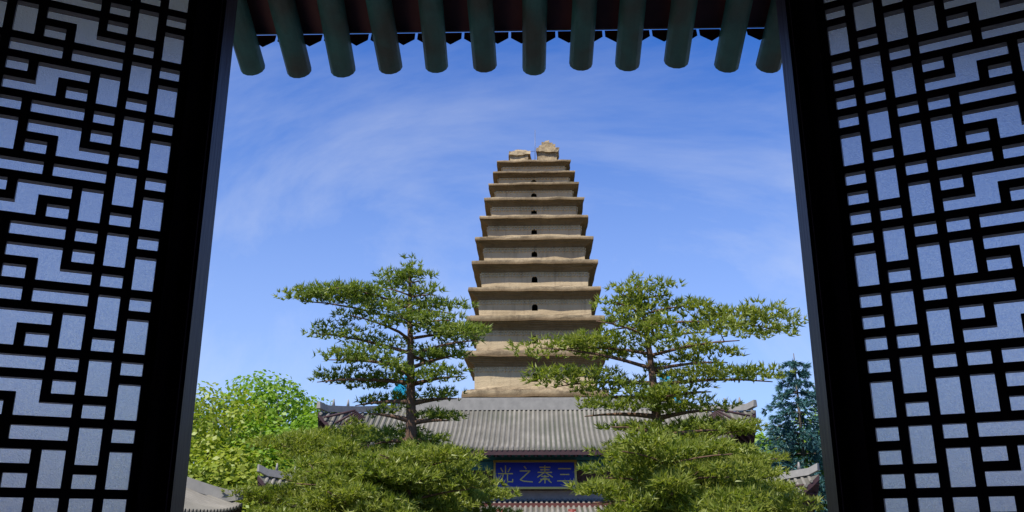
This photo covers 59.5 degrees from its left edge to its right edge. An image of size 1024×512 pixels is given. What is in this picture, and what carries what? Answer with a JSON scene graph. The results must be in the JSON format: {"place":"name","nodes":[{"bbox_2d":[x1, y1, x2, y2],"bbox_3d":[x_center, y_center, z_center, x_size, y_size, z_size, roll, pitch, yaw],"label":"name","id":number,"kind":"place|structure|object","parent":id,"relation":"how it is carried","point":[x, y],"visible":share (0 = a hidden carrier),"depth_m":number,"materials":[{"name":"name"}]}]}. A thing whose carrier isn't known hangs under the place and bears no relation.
{"place":"outdoors","nodes":[
{"label":"outdoors","id":0,"kind":"place"},
{"bbox_2d":[191,381,221,462],"bbox_3d":[-24.784,12.534,62.499,14.408,9.191,9.655,-16,-23,41],"label":"broadleaf tree","id":1,"kind":"object","parent":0,"point":[206,400],"visible":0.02,"depth_m":63.34,"materials":[{"name":"green plant"}]},
{"bbox_2d":[187,462,243,510],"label":"shrub","id":2,"kind":"object","parent":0,"point":[197,474],"depth_m":48.10,"materials":[{"name":"green plant"}]},
{"bbox_2d":[188,459,262,511],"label":"shrub","id":3,"kind":"object","parent":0,"point":[226,472],"depth_m":48.24,"materials":[{"name":"green plant"}]},
{"bbox_2d":[228,506,241,511],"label":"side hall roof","id":4,"kind":"structure","parent":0,"point":[239,509],"depth_m":24.03,"materials":[{"name":"grey tile"}]},
{"bbox_2d":[184,487,242,511],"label":"hall roof tiles","id":5,"kind":"object","parent":4,"relation":"on","point":[195,501],"visible":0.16,"depth_m":23.16,"materials":[{"name":"grey tile"}]},
{"bbox_2d":[186,477,243,501],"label":"hall roof ridges","id":6,"kind":"object","parent":4,"relation":"on","point":[202,487],"visible":0.16,"depth_m":24.18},
{"bbox_2d":[189,382,291,467],"bbox_3d":[-18.623,13.972,55.267,12.094,12.409,11.658,0,-18,1],"label":"broadleaf tree","id":7,"kind":"object","parent":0,"point":[203,427],"depth_m":54.54,"materials":[{"name":"green plant"}]},
{"bbox_2d":[188,433,293,504],"bbox_3d":[-16.651,14.475,50.688,9.176,8.719,8.886,0,-18,1],"label":"shrub","id":8,"kind":"object","parent":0,"point":[239,455],"depth_m":50.15,"materials":[{"name":"green plant"}]},
{"bbox_2d":[238,486,260,511],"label":"shrub","id":9,"kind":"object","parent":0,"point":[248,508],"depth_m":46.69,"materials":[{"name":"green plant"}]},
{"bbox_2d":[195,419,309,484],"bbox_3d":[-14.579,13.137,54.767,8.997,6.121,8.976,-9,-20,26],"label":"shrub","id":10,"kind":"object","parent":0,"point":[270,455],"visible":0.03,"depth_m":53.53,"materials":[{"name":"green plant"}]},
{"bbox_2d":[196,369,333,445],"bbox_3d":[-17.710,14.701,60.412,11.643,14.122,12.232,0,-18,1],"label":"broadleaf tree","id":11,"kind":"object","parent":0,"point":[270,397],"depth_m":61.11,"materials":[{"name":"green plant"}]},
{"bbox_2d":[222,412,317,470],"bbox_3d":[-13.133,14.898,54.997,8.494,10.492,9.237,0,-18,1],"label":"shrub","id":12,"kind":"object","parent":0,"point":[310,421],"depth_m":54.84,"materials":[{"name":"green plant"}]},
{"bbox_2d":[251,465,326,511],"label":"shrub","id":13,"kind":"object","parent":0,"point":[270,507],"depth_m":28.93,"materials":[{"name":"green plant"}]},
{"bbox_2d":[269,404,320,429],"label":"broadleaf tree","id":14,"kind":"object","parent":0,"point":[304,415],"depth_m":65.11,"materials":[{"name":"green plant"}]},
{"bbox_2d":[221,414,474,511],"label":"pine foliage","id":15,"kind":"object","parent":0,"point":[332,440],"depth_m":24.48,"materials":[{"name":"green plant"}]},
{"bbox_2d":[281,471,427,511],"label":"pine shrub","id":16,"kind":"object","parent":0,"point":[353,493],"depth_m":19.83,"materials":[{"name":"green plant"}]},
{"bbox_2d":[271,451,480,511],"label":"pine foliage","id":17,"kind":"object","parent":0,"point":[367,469],"depth_m":20.59,"materials":[{"name":"green plant"}]},
{"bbox_2d":[273,253,492,477],"bbox_3d":[-3.480,4.893,23.527,6.069,10.622,3.839,0,-18,1],"label":"pine tree","id":18,"kind":"object","parent":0,"point":[453,329],"depth_m":24.05,"materials":[{"name":"green plant"}]},
{"bbox_2d":[303,438,507,511],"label":"pine shrub","id":19,"kind":"object","parent":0,"point":[418,460],"depth_m":20.40,"materials":[{"name":"green plant"}]},
{"bbox_2d":[423,436,521,509],"bbox_3d":[-2.812,8.617,27.789,6.361,6.079,5.336,0,-18,1],"label":"pine foliage","id":20,"kind":"object","parent":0,"point":[497,493],"depth_m":27.24,"materials":[{"name":"green plant"}]},
{"bbox_2d":[442,477,523,511],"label":"pine foliage","id":21,"kind":"object","parent":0,"point":[474,493],"depth_m":25.70,"materials":[{"name":"green plant"}]},
{"bbox_2d":[195,28,817,442],"label":"sky","id":22,"kind":"structure","parent":0,"point":[685,173],"materials":[{"name":"blue"}]},
{"bbox_2d":[233,0,781,77],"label":"eave rafters","id":23,"kind":"object","parent":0,"point":[337,38],"visible":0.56,"depth_m":3.52,"materials":[{"name":"wood"}]},
{"bbox_2d":[247,0,770,46],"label":"eave boards","id":24,"kind":"object","parent":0,"point":[508,14],"visible":0.23,"depth_m":3.56,"materials":[{"name":"black wood"}]},
{"bbox_2d":[461,140,607,397],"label":"pagoda","id":25,"kind":"object","parent":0,"point":[493,352],"visible":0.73,"depth_m":80.21,"materials":[{"name":"stone"}]},
{"bbox_2d":[473,166,596,374],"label":"pagoda sawtooth courses","id":26,"kind":"object","parent":25,"relation":"attached to","point":[580,229],"visible":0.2,"depth_m":81.18,"materials":[{"name":"beige brick"}]},
{"bbox_2d":[504,271,808,511],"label":"tall pine","id":27,"kind":"object","parent":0,"point":[658,393],"depth_m":20.90,"materials":[{"name":"green plant"}]},
{"bbox_2d":[562,421,779,511],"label":"pine shrub","id":28,"kind":"object","parent":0,"point":[690,496],"depth_m":17.39,"materials":[{"name":"green plant"}]},
{"bbox_2d":[599,458,824,511],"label":"pine foliage","id":29,"kind":"object","parent":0,"point":[793,498],"depth_m":20.54,"materials":[{"name":"green plant"}]},
{"bbox_2d":[631,413,806,496],"bbox_3d":[6.020,7.911,26.489,5.841,6.644,5.572,0,-18,1],"label":"pine foliage","id":30,"kind":"object","parent":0,"point":[733,425],"depth_m":26.75,"materials":[{"name":"green plant"}]},
{"bbox_2d":[712,438,808,511],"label":"pine foliage","id":31,"kind":"object","parent":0,"point":[771,454],"depth_m":29.07,"materials":[{"name":"green plant"}]},
{"bbox_2d":[725,476,797,510],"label":"pine foliage","id":32,"kind":"object","parent":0,"point":[753,480],"depth_m":22.02,"materials":[{"name":"green plant"}]},
{"bbox_2d":[755,431,806,456],"bbox_3d":[13.940,14.632,52.011,9.029,9.195,6.472,0,-18,1],"label":"shrub","id":33,"kind":"object","parent":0,"point":[760,435],"visible":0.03,"depth_m":51.19,"materials":[{"name":"green plant"}]},
{"bbox_2d":[755,353,827,511],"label":"blue spruce","id":34,"kind":"object","parent":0,"point":[811,444],"depth_m":42.85,"materials":[{"name":"teal plant"}]},
{"bbox_2d":[768,415,826,511],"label":"broadleaf tree","id":35,"kind":"object","parent":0,"point":[807,461],"depth_m":43.20,"materials":[{"name":"green plant"}]},
{"bbox_2d":[790,408,817,441],"bbox_3d":[22.052,14.333,55.553,10.697,11.883,11.108,0,-18,1],"label":"broadleaf tree","id":36,"kind":"object","parent":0,"point":[808,418],"depth_m":57.82,"materials":[{"name":"green plant"}]},
{"bbox_3d":[-0.098,-0.443,-0.240,5.442,6.501,5.770,0,-18,1],"label":"room","id":37,"kind":"object","parent":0,"visible":0},
{"bbox_2d":[0,0,212,511],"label":"lattice panel","id":38,"kind":"object","parent":37,"relation":"on","point":[146,426],"depth_m":2.44,"materials":[{"name":"black wood"}]},
{"bbox_2d":[153,0,855,511],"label":"door frame","id":39,"kind":"object","parent":37,"relation":"attached to","point":[177,428],"visible":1,"depth_m":2.50,"materials":[{"name":"paint"}]},
{"bbox_2d":[800,0,1023,511],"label":"lattice panel","id":40,"kind":"object","parent":39,"relation":"attached to","point":[869,470],"depth_m":2.37,"materials":[{"name":"black wood"}]},
{"bbox_2d":[256,26,764,34],"bbox_3d":[-0.137,-1.836,2.723,7.204,1.164,2.494,0,-18,1],"label":"board","id":41,"kind":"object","parent":37,"relation":"attached to","point":[512,30],"depth_m":3.68,"materials":[{"name":"wood"}]},
{"bbox_3d":[1.217,16.362,43.581,25.200,0.800,14.600,0,-18,1],"label":"hall platform","id":42,"kind":"object","parent":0,"visible":0},
{"bbox_2d":[479,455,613,506],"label":"hall walls","id":43,"kind":"structure","parent":42,"relation":"on","point":[540,504],"depth_m":40.19,"materials":[{"name":"paint"}]},
{"bbox_2d":[466,455,599,456],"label":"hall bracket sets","id":44,"kind":"object","parent":43,"relation":"attached to","point":[540,456],"visible":0.06,"depth_m":41.89,"materials":[{"name":"wood"}]},
{"bbox_2d":[495,462,574,489],"bbox_3d":[1.064,10.104,41.363,3.840,1.334,0.358,0,-18,1],"label":"name board","id":45,"kind":"object","parent":43,"relation":"attached to","point":[517,475],"visible":0.64,"depth_m":41.34,"materials":[{"name":"blue wood"}]},
{"bbox_2d":[493,460,576,489],"bbox_3d":[1.063,10.095,41.345,3.880,1.343,0.398,0,-18,1],"label":"name board gold frame and characters","id":46,"kind":"object","parent":45,"relation":"attached to","point":[544,479],"visible":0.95,"depth_m":41.33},
{"bbox_2d":[456,470,613,490],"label":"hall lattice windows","id":47,"kind":"structure","parent":43,"relation":"in","point":[581,477],"depth_m":41.77,"materials":[{"name":"wood"}]},
{"bbox_2d":[439,457,634,470],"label":"painted hall beams","id":48,"kind":"structure","parent":43,"relation":"attached to","point":[488,463],"depth_m":41.84,"materials":[{"name":"paint"}]},
{"bbox_2d":[318,409,755,454],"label":"tiled roof","id":49,"kind":"structure","parent":43,"relation":"on","point":[322,423],"depth_m":43.26,"materials":[{"name":"tile"}]},
{"bbox_2d":[316,397,756,412],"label":"hall roof ridges","id":50,"kind":"object","parent":49,"relation":"on","point":[548,403],"visible":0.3,"depth_m":46.17,"materials":[{"name":"grey tile"}]},
{"bbox_2d":[392,373,680,410],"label":"hall chiwen ornaments","id":51,"kind":"object","parent":49,"relation":"on","point":[401,387],"visible":0.17,"depth_m":46.59},
{"bbox_2d":[319,409,754,450],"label":"roof tile rows","id":52,"kind":"object","parent":49,"relation":"on","point":[523,429],"visible":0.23,"depth_m":43.83,"materials":[{"name":"grey tile"}]},
{"bbox_2d":[319,408,754,456],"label":"hall upper roof rafters","id":53,"kind":"object","parent":49,"relation":"attached to","point":[360,416],"visible":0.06,"depth_m":41.22,"materials":[{"name":"brown wood"}]},
{"bbox_2d":[257,474,819,511],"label":"hall roof","id":54,"kind":"structure","parent":43,"relation":"attached to","point":[812,485],"depth_m":39.00,"materials":[{"name":"grey tile"}]},
{"bbox_2d":[258,482,817,511],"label":"hall lower roof rafters","id":55,"kind":"object","parent":54,"relation":"attached to","point":[800,485],"visible":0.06,"depth_m":38.47,"materials":[{"name":"brown wood"}]},
{"bbox_2d":[257,462,819,500],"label":"hall roof ridges","id":56,"kind":"object","parent":54,"relation":"on","point":[528,495],"visible":0.14,"depth_m":41.24,"materials":[{"name":"grey tile"}]},
{"bbox_2d":[264,475,812,511],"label":"roof tile rows","id":57,"kind":"object","parent":54,"relation":"on","point":[573,501],"visible":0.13,"depth_m":39.81,"materials":[{"name":"grey tile"}]}
]}

